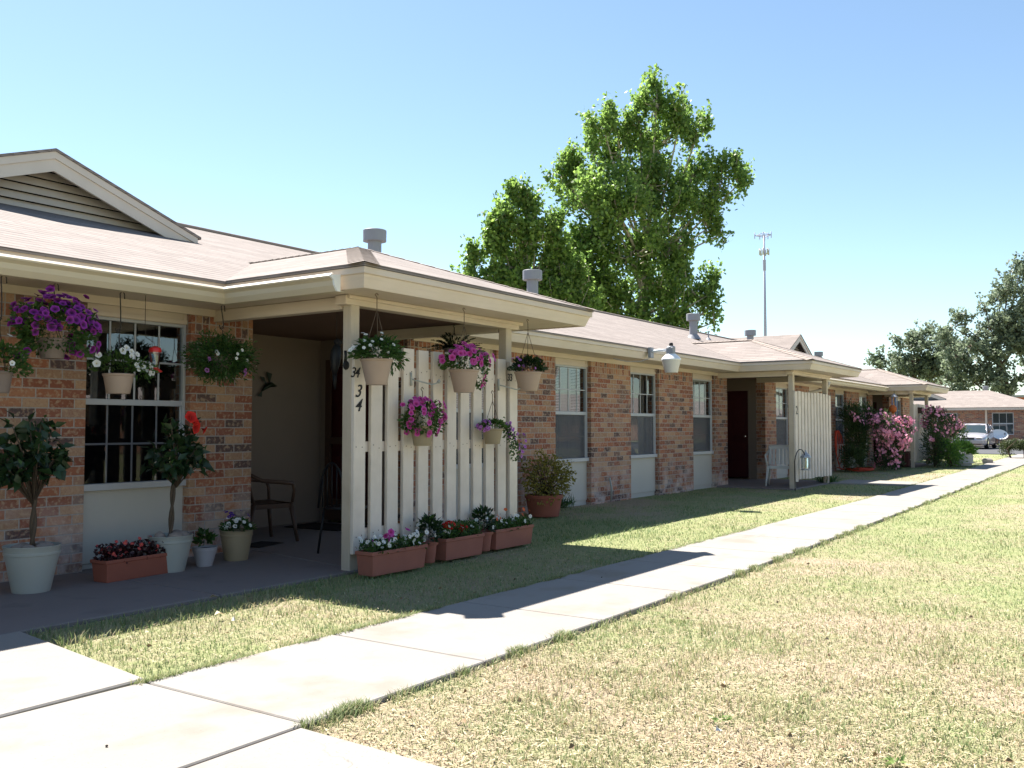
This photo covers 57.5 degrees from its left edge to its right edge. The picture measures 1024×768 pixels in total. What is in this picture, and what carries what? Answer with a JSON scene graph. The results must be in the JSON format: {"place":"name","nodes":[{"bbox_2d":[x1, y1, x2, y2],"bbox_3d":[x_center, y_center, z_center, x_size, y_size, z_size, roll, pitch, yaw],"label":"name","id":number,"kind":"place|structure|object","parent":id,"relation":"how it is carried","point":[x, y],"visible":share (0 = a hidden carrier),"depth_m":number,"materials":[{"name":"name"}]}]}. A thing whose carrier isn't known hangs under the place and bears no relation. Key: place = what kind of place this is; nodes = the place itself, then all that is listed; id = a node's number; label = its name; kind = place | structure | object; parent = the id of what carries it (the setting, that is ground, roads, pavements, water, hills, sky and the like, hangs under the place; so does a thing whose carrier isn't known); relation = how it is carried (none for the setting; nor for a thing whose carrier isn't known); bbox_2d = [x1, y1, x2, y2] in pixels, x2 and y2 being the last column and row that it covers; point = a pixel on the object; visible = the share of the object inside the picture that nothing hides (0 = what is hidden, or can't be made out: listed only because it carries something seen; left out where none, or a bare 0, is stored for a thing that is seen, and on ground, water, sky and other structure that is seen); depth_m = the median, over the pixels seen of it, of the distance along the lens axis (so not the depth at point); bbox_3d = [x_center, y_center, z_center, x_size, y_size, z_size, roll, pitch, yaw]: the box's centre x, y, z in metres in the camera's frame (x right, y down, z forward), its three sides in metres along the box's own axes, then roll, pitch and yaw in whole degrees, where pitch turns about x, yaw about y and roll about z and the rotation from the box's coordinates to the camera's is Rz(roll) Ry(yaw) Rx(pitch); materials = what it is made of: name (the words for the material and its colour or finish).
{"place":"outdoors","nodes":[
{"label":"outdoors","id":0,"kind":"place"},
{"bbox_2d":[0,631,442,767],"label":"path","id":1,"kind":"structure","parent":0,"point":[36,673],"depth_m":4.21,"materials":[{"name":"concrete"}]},
{"bbox_2d":[0,463,933,634],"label":"patio","id":2,"kind":"structure","parent":0,"point":[71,599],"depth_m":7.34,"materials":[{"name":"concrete"}]},
{"bbox_2d":[0,409,75,593],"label":"potted tree","id":3,"kind":"object","parent":2,"relation":"on","point":[31,565],"visible":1,"depth_m":6.88,"materials":[{"name":"green plant"}]},
{"bbox_2d":[90,535,167,582],"bbox_3d":[-3.080,1.415,7.646,0.250,0.320,0.754,-2,-3,31],"label":"flower trough","id":4,"kind":"object","parent":2,"relation":"on","point":[132,561],"visible":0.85,"depth_m":7.49,"materials":[{"name":"ceramic"}]},
{"bbox_2d":[139,411,215,572],"bbox_3d":[-2.866,0.911,8.002,0.475,1.358,0.547,-2,-3,34],"label":"potted tree","id":5,"kind":"object","parent":2,"relation":"on","point":[176,544],"visible":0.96,"depth_m":7.93,"materials":[{"name":"green plant"}]},
{"bbox_2d":[192,526,218,566],"bbox_3d":[-2.703,1.425,8.231,0.224,0.352,0.244,-2,-3,34],"label":"flower pot","id":6,"kind":"object","parent":2,"relation":"on","point":[204,555],"visible":1,"depth_m":8.17,"materials":[{"name":"white ceramic"}]},
{"bbox_2d":[218,510,257,560],"bbox_3d":[-2.532,1.390,8.601,0.362,0.457,0.360,0,-3,-5],"label":"flower pot","id":7,"kind":"object","parent":2,"relation":"on","point":[236,539],"visible":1,"depth_m":8.51,"materials":[{"name":"beige plastic"}]},
{"bbox_2d":[250,541,283,547],"bbox_3d":[-2.606,1.662,9.670,0.280,0.010,0.420,-1,-3,20],"label":"rug","id":8,"kind":"object","parent":2,"relation":"on","point":[260,544],"visible":0.7,"depth_m":9.68,"materials":[{"name":"black fabric"}]},
{"bbox_2d":[250,474,298,540],"bbox_3d":[-2.712,1.261,10.004,0.648,0.852,0.628,3,-4,-43],"label":"garden chair","id":9,"kind":"object","parent":2,"relation":"on","point":[268,504],"visible":0.43,"depth_m":9.97,"materials":[{"name":"brown plastic"}]},
{"bbox_2d":[284,522,367,530],"bbox_3d":[-2.268,1.739,11.377,0.850,0.014,0.550,-2,-3,30],"label":"door mat","id":10,"kind":"object","parent":2,"relation":"on","point":[326,526],"depth_m":11.33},
{"bbox_2d":[317,462,367,553],"bbox_3d":[-1.613,1.196,9.086,0.410,0.892,0.416,-2,-3,34],"label":"metal chair","id":11,"kind":"object","parent":2,"relation":"on","point":[334,507],"visible":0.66,"depth_m":8.97,"materials":[{"name":"black metal"}]},
{"bbox_2d":[0,148,949,582],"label":"apartment row","id":12,"kind":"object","parent":2,"relation":"on","point":[714,410],"visible":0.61,"depth_m":10.21,"materials":[{"name":"brick"}]},
{"bbox_2d":[0,276,34,392],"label":"hanging basket","id":13,"kind":"object","parent":12,"relation":"hanging from","point":[6,375],"visible":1,"depth_m":6.77,"materials":[{"name":"beige plastic"}]},
{"bbox_2d":[4,283,102,361],"bbox_3d":[-3.512,-0.481,7.183,0.697,0.626,0.643,2,-3,-34],"label":"hanging basket","id":14,"kind":"object","parent":12,"relation":"hanging from","point":[48,347],"visible":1,"depth_m":7.07,"materials":[{"name":"purple plastic"}]},
{"bbox_2d":[85,292,159,393],"bbox_3d":[-3.190,-0.345,7.655,0.416,0.854,0.589,-2,-3,34],"label":"hanging basket","id":15,"kind":"object","parent":12,"relation":"hanging from","point":[117,383],"visible":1,"depth_m":7.57,"materials":[{"name":"beige plastic"}]},
{"bbox_2d":[84,316,185,491],"bbox_3d":[-3.767,0.246,8.679,0.960,1.950,1.645,-2,-3,34],"label":"window","id":16,"kind":"structure","parent":12,"relation":"in","point":[118,427],"depth_m":9.26,"materials":[{"name":"glass"}]},
{"bbox_2d":[145,295,162,372],"bbox_3d":[-3.059,-0.429,7.983,0.145,0.671,0.128,1,-3,-17],"label":"hummingbird feeder","id":17,"kind":"object","parent":12,"relation":"hanging from","point":[154,349],"visible":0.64,"depth_m":7.95,"materials":[{"name":"red glass"}]},
{"bbox_2d":[179,305,261,386],"bbox_3d":[-2.644,-0.346,8.470,0.734,0.778,0.771,-2,-3,34],"label":"hanging basket","id":18,"kind":"object","parent":12,"relation":"hanging from","point":[231,364],"visible":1,"depth_m":8.36,"materials":[{"name":"green plastic"}]},
{"bbox_2d":[258,372,276,396],"bbox_3d":[-3.002,0.006,11.467,0.064,0.310,0.300,-2,-3,34],"label":"wall ornament","id":19,"kind":"object","parent":12,"relation":"attached to","point":[269,384],"depth_m":11.45,"materials":[{"name":"black metal"}]},
{"bbox_2d":[330,319,341,388],"bbox_3d":[-1.623,-0.342,8.611,0.113,0.786,0.111,1,-3,-12],"label":"wind chime","id":20,"kind":"object","parent":12,"relation":"hanging from","point":[335,356],"visible":0.98,"depth_m":8.57},
{"bbox_2d":[324,359,367,522],"bbox_3d":[-2.021,0.707,11.838,0.960,2.060,0.030,-2,-3,34],"label":"storm door","id":21,"kind":"structure","parent":12,"relation":"in","point":[329,514],"depth_m":12.06,"materials":[{"name":"brown metal"}]},
{"bbox_2d":[331,366,368,500],"bbox_3d":[-1.978,0.715,11.900,0.920,2.050,0.048,-2,-3,34],"label":"door","id":22,"kind":"structure","parent":12,"relation":"in","point":[337,394],"depth_m":12.06,"materials":[{"name":"wood"}]},
{"bbox_2d":[345,293,410,384],"bbox_3d":[-1.138,-0.383,7.922,0.456,0.783,0.612,-2,-3,34],"label":"hanging basket","id":23,"kind":"object","parent":12,"relation":"hanging from","point":[376,371],"visible":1,"depth_m":7.80,"materials":[{"name":"beige plastic"}]},
{"bbox_2d":[350,344,519,554],"bbox_3d":[-0.599,0.587,8.908,0.294,1.807,2.530,-2,-3,34],"label":"privacy fence","id":24,"kind":"object","parent":12,"relation":"attached to","point":[374,446],"visible":0.9,"depth_m":8.73,"materials":[{"name":"paint"}]},
{"bbox_2d":[343,350,348,369],"bbox_3d":[-1.410,-0.201,7.924,0.040,0.167,0.068,-2,-3,34],"label":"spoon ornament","id":25,"kind":"object","parent":24,"relation":"attached to","point":[346,365],"visible":1,"depth_m":7.92,"materials":[{"name":"black metal"}]},
{"bbox_2d":[397,387,447,445],"bbox_3d":[-0.796,0.293,8.491,0.369,0.536,0.583,-2,-3,34],"label":"hanging basket","id":26,"kind":"object","parent":24,"relation":"hanging from","point":[422,435],"visible":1,"depth_m":8.38,"materials":[{"name":"purple plastic"}]},
{"bbox_2d":[474,390,526,460],"bbox_3d":[-0.122,0.429,9.446,0.288,0.728,0.631,-2,-3,40],"label":"hanging basket","id":27,"kind":"object","parent":24,"relation":"hanging from","point":[492,435],"visible":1,"depth_m":9.34,"materials":[{"name":"beige plastic"}]},
{"bbox_2d":[422,325,484,361],"bbox_3d":[-0.614,-0.453,10.339,0.674,0.420,0.626,-2,-3,34],"label":"hanging fern","id":28,"kind":"object","parent":12,"relation":"hanging from","point":[447,346],"visible":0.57,"depth_m":10.27,"materials":[{"name":"green plant"}]},
{"bbox_2d":[438,308,495,392],"bbox_3d":[-0.432,-0.323,8.903,0.458,0.811,0.684,-2,-3,34],"label":"hanging basket","id":29,"kind":"object","parent":12,"relation":"hanging from","point":[463,380],"visible":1,"depth_m":8.76,"materials":[{"name":"beige plastic"}]},
{"bbox_2d":[456,357,482,468],"bbox_3d":[-0.952,0.435,12.773,0.960,1.950,1.690,-2,-3,34],"label":"window","id":30,"kind":"structure","parent":12,"relation":"in","point":[469,357],"depth_m":12.59,"materials":[{"name":"glass"}]},
{"bbox_2d":[506,319,548,390],"bbox_3d":[0.168,-0.306,9.799,0.412,0.762,0.473,-2,-3,34],"label":"hanging basket","id":31,"kind":"object","parent":12,"relation":"hanging from","point":[527,380],"visible":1,"depth_m":9.70,"materials":[{"name":"beige plastic"}]},
{"bbox_2d":[555,364,588,462],"bbox_3d":[0.543,0.535,14.947,0.960,1.950,1.690,-2,-3,34],"label":"window","id":32,"kind":"structure","parent":12,"relation":"in","point":[571,424],"depth_m":14.86,"materials":[{"name":"glass"}]},
{"bbox_2d":[630,372,656,458],"bbox_3d":[1.959,0.630,17.005,0.960,1.950,1.730,-2,-3,34],"label":"window","id":33,"kind":"structure","parent":12,"relation":"in","point":[643,424],"depth_m":17.06,"materials":[{"name":"glass"}]},
{"bbox_2d":[613,343,680,372],"bbox_3d":[2.123,-0.429,15.150,1.250,0.490,0.500,1,-3,-17],"label":"security light","id":34,"kind":"object","parent":12,"relation":"attached to","point":[671,359],"visible":1,"depth_m":15.12,"materials":[{"name":"grey metal"}]},
{"bbox_2d":[693,379,713,454],"bbox_3d":[3.470,0.732,19.204,0.960,1.950,1.730,-2,-3,34],"label":"window","id":35,"kind":"structure","parent":12,"relation":"in","point":[702,423],"depth_m":19.16,"materials":[{"name":"glass"}]},
{"bbox_2d":[727,391,748,476],"bbox_3d":[5.221,1.198,22.370,0.920,2.050,0.098,-2,-3,34],"label":"door","id":36,"kind":"structure","parent":12,"relation":"in","point":[737,401],"depth_m":22.26,"materials":[{"name":"wood"}]},
{"bbox_2d":[776,387,787,449],"bbox_3d":[6.250,0.919,23.247,0.960,1.950,1.690,-2,-3,34],"label":"window","id":37,"kind":"structure","parent":12,"relation":"in","point":[781,421],"depth_m":23.25,"materials":[{"name":"glass"}]},
{"bbox_2d":[793,391,831,481],"bbox_3d":[6.310,1.083,19.584,0.082,1.815,2.482,-2,-3,34],"label":"privacy fence","id":38,"kind":"object","parent":12,"relation":"attached to","point":[812,424],"visible":0.98,"depth_m":19.49,"materials":[{"name":"paint"}]},
{"bbox_2d":[835,394,843,445],"bbox_3d":[9.160,1.114,27.479,0.960,1.950,1.730,-2,-3,34],"label":"window","id":39,"kind":"structure","parent":12,"relation":"in","point":[838,425],"depth_m":27.49,"materials":[{"name":"glass"}]},
{"bbox_2d":[860,396,866,443],"bbox_3d":[10.672,1.216,29.677,0.960,1.950,1.730,-2,-3,34],"label":"window","id":40,"kind":"structure","parent":12,"relation":"in","point":[861,397],"depth_m":29.84,"materials":[{"name":"glass"}]},
{"bbox_2d":[873,402,876,456],"bbox_3d":[12.312,1.675,32.683,0.920,2.050,0.048,-2,-3,34],"label":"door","id":41,"kind":"structure","parent":12,"relation":"in","point":[875,403],"depth_m":32.46,"materials":[{"name":"brown wood"}]},
{"bbox_2d":[889,394,897,415],"bbox_3d":[11.773,0.586,28.800,0.234,0.777,0.460,-2,-3,34],"label":"wind chime","id":42,"kind":"object","parent":12,"relation":"hanging from","point":[893,409],"visible":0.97,"depth_m":28.79,"materials":[{"name":"brown metal"}]},
{"bbox_2d":[896,400,900,418],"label":"window","id":43,"kind":"structure","parent":12,"relation":"in","point":[899,410],"depth_m":33.92,"materials":[{"name":"glass"}]},
{"bbox_2d":[913,404,930,461],"bbox_3d":[13.142,1.558,29.925,0.082,1.810,2.481,-2,-3,34],"label":"privacy fence","id":44,"kind":"object","parent":12,"relation":"attached to","point":[918,454],"visible":0.55,"depth_m":29.29,"materials":[{"name":"paint"}]},
{"bbox_2d":[918,407,923,413],"bbox_3d":[12.858,0.816,29.414,0.178,0.227,0.310,-2,-3,34],"label":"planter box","id":45,"kind":"object","parent":44,"relation":"hanging from","point":[920,411],"visible":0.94,"depth_m":29.29,"materials":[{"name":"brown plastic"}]},
{"bbox_2d":[764,445,788,485],"bbox_3d":[5.621,1.701,19.532,0.628,0.852,0.648,-1,-3,19],"label":"garden chair","id":46,"kind":"object","parent":2,"relation":"on","point":[769,453],"visible":0.68,"depth_m":19.78,"materials":[{"name":"white plastic"}]},
{"bbox_2d":[894,451,910,466],"bbox_3d":[12.174,2.331,29.123,0.545,0.470,0.600,-2,-3,34],"label":"storage box","id":47,"kind":"object","parent":2,"relation":"on","point":[908,458],"visible":0.37,"depth_m":28.80,"materials":[{"name":"brown plastic"}]},
{"bbox_2d":[0,454,1023,767],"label":"sidewalk","id":48,"kind":"structure","parent":0,"point":[196,716],"depth_m":4.88,"materials":[{"name":"concrete"}]},
{"bbox_2d":[0,0,1023,394],"label":"sky","id":49,"kind":"structure","parent":0,"point":[885,138],"materials":[{"name":"blue"}]},
{"bbox_2d":[26,454,1023,767],"bbox_3d":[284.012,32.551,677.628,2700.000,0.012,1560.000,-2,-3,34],"label":"ground","id":50,"kind":"structure","parent":0,"point":[829,548],"depth_m":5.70,"materials":[{"name":"plant"}]},
{"bbox_2d":[355,528,428,576],"bbox_3d":[-1.012,1.400,7.934,0.291,0.375,0.746,-2,-3,34],"label":"flower trough","id":51,"kind":"object","parent":50,"relation":"on","point":[394,554],"visible":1,"depth_m":7.81,"materials":[{"name":"ceramic"}]},
{"bbox_2d":[414,513,443,562],"bbox_3d":[-0.769,1.384,8.435,0.301,0.454,0.300,-2,-3,34],"label":"flower pot","id":52,"kind":"object","parent":50,"relation":"on","point":[430,554],"visible":0.82,"depth_m":8.40,"materials":[{"name":"ceramic"}]},
{"bbox_2d":[430,517,484,560],"bbox_3d":[-0.516,1.449,8.812,0.277,0.359,0.649,-2,-3,34],"label":"flower trough","id":53,"kind":"object","parent":50,"relation":"on","point":[459,539],"visible":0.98,"depth_m":8.71,"materials":[{"name":"ceramic"}]},
{"bbox_2d":[471,504,496,550],"bbox_3d":[-0.282,1.416,9.238,0.281,0.463,0.290,1,-3,-11],"label":"flower pot","id":54,"kind":"object","parent":50,"relation":"on","point":[477,514],"visible":0.75,"depth_m":9.20,"materials":[{"name":"ceramic"}]},
{"bbox_2d":[481,507,533,549],"bbox_3d":[-0.041,1.464,9.595,0.274,0.400,0.736,-2,-3,34],"label":"flower trough","id":55,"kind":"object","parent":50,"relation":"on","point":[517,531],"visible":0.91,"depth_m":9.52,"materials":[{"name":"ceramic"}]},
{"bbox_2d":[449,171,606,310],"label":"tree","id":56,"kind":"object","parent":50,"relation":"on","point":[559,265],"visible":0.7,"depth_m":42.61,"materials":[{"name":"green plant"}]},
{"bbox_2d":[519,448,576,516],"bbox_3d":[0.515,1.371,13.168,0.810,0.957,1.122,0,-3,2],"label":"potted shrub","id":57,"kind":"object","parent":50,"relation":"on","point":[544,500],"visible":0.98,"depth_m":12.88,"materials":[{"name":"green plant"}]},
{"bbox_2d":[560,491,575,507],"bbox_3d":[0.633,1.843,14.271,0.652,0.421,0.862,-2,-3,34],"label":"weed","id":58,"kind":"object","parent":50,"relation":"on","point":[567,503],"visible":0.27,"depth_m":14.32,"materials":[{"name":"green plant"}]},
{"bbox_2d":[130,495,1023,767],"bbox_3d":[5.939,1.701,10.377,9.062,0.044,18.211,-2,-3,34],"label":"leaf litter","id":59,"kind":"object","parent":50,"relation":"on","point":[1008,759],"visible":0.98,"depth_m":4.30,"materials":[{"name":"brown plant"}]},
{"bbox_2d":[538,63,755,334],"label":"tree","id":60,"kind":"object","parent":50,"relation":"on","point":[642,187],"visible":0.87,"depth_m":45.49,"materials":[{"name":"green plant"}]},
{"bbox_2d":[754,231,771,335],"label":"cell tower","id":61,"kind":"structure","parent":50,"relation":"on","point":[762,251],"depth_m":260.56,"materials":[{"name":"white metal"}]},
{"bbox_2d":[794,449,810,490],"bbox_3d":[5.652,1.665,18.238,0.191,0.796,0.810,-2,-3,34],"label":"hook lantern","id":62,"kind":"object","parent":50,"relation":"on","point":[805,455],"visible":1,"depth_m":18.42,"materials":[{"name":"white metal"}]},
{"bbox_2d":[711,712,906,764],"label":"lawn weeds","id":63,"kind":"object","parent":50,"relation":"on","point":[891,760],"visible":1,"depth_m":3.45,"materials":[{"name":"green plant"}]},
{"bbox_2d":[813,475,843,482],"bbox_3d":[6.972,2.135,20.799,0.706,0.401,0.902,-2,-3,34],"label":"weed","id":64,"kind":"object","parent":50,"relation":"on","point":[832,479],"visible":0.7,"depth_m":20.63,"materials":[{"name":"green plant"}]},
{"bbox_2d":[834,430,873,470],"bbox_3d":[9.553,1.865,26.156,1.130,1.135,0.828,0,-3,7],"label":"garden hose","id":65,"kind":"object","parent":50,"relation":"on","point":[860,468],"visible":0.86,"depth_m":26.02,"materials":[{"name":"rubber"}]},
{"bbox_2d":[836,400,877,471],"bbox_3d":[9.744,1.462,26.359,1.014,2.151,2.089,-2,-3,34],"label":"oleander bush","id":66,"kind":"object","parent":50,"relation":"on","point":[855,422],"visible":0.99,"depth_m":26.09,"materials":[{"name":"green plant"}]},
{"bbox_2d":[830,479,918,485],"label":"porch walk","id":67,"kind":"structure","parent":50,"relation":"on","point":[875,482],"depth_m":20.56,"materials":[{"name":"concrete"}]},
{"bbox_2d":[868,408,917,470],"bbox_3d":[11.011,1.647,27.051,1.182,1.929,3.702,-1,-3,27],"label":"oleander bush","id":68,"kind":"object","parent":50,"relation":"on","point":[886,434],"visible":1,"depth_m":26.39,"materials":[{"name":"pink plant"}]},
{"bbox_2d":[863,318,963,385],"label":"tree","id":69,"kind":"object","parent":50,"relation":"on","point":[923,366],"visible":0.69,"depth_m":90.43,"materials":[{"name":"green plant"}]},
{"bbox_2d":[918,404,970,466],"bbox_3d":[14.264,1.772,30.599,1.300,2.161,5.886,-2,-3,34],"label":"oleander bush","id":70,"kind":"object","parent":50,"relation":"on","point":[938,430],"visible":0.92,"depth_m":28.87,"materials":[{"name":"green plant"}]},
{"bbox_2d":[927,428,969,467],"bbox_3d":[13.542,1.997,28.775,1.119,1.309,1.298,1,-3,-24],"label":"shrub","id":71,"kind":"object","parent":50,"relation":"on","point":[951,449],"visible":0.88,"depth_m":28.66,"materials":[{"name":"green plant"}]},
{"bbox_2d":[949,438,979,465],"bbox_3d":[14.372,2.142,29.759,0.926,0.908,0.943,1,-3,-11],"label":"tub planter","id":72,"kind":"object","parent":50,"relation":"on","point":[971,446],"visible":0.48,"depth_m":29.50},
{"bbox_2d":[919,251,1023,396],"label":"tree","id":73,"kind":"object","parent":50,"relation":"on","point":[1004,327],"visible":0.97,"depth_m":84.49,"materials":[{"name":"green plant"}]},
{"bbox_2d":[982,458,992,462],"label":"concrete block","id":74,"kind":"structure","parent":50,"relation":"on","point":[987,460],"depth_m":31.85,"materials":[{"name":"grey concrete"}]},
{"bbox_2d":[997,438,1023,457],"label":"hedge","id":75,"kind":"object","parent":50,"relation":"on","point":[1014,444],"visible":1,"depth_m":37.07,"materials":[{"name":"green plant"}]},
{"bbox_2d":[913,386,1023,445],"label":"brick house","id":76,"kind":"structure","parent":0,"point":[996,410],"depth_m":58.26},
{"bbox_2d":[937,413,956,424],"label":"window","id":77,"kind":"structure","parent":76,"relation":"in","point":[945,413],"depth_m":59.16,"materials":[{"name":"glass"}]},
{"bbox_2d":[992,412,1013,434],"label":"window","id":78,"kind":"structure","parent":76,"relation":"in","point":[1004,421],"depth_m":57.47,"materials":[{"name":"glass"}]},
{"bbox_2d":[945,447,1022,454],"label":"road","id":79,"kind":"structure","parent":0,"point":[983,450],"depth_m":46.93,"materials":[{"name":"grey asphalt"}]},
{"bbox_2d":[952,423,996,448],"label":"parked car","id":80,"kind":"object","parent":79,"relation":"on","point":[982,434],"visible":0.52,"depth_m":52.83,"materials":[{"name":"grey paint"}]},
{"bbox_2d":[993,429,1007,447],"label":"satellite dish","id":81,"kind":"object","parent":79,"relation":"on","point":[1000,434],"visible":0.89,"depth_m":54.01,"materials":[{"name":"white metal"}]},
{"bbox_2d":[1012,395,1023,399],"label":"flat roofed building","id":82,"kind":"structure","parent":0,"point":[1020,396],"depth_m":97.71,"materials":[{"name":"paint"}]}
]}

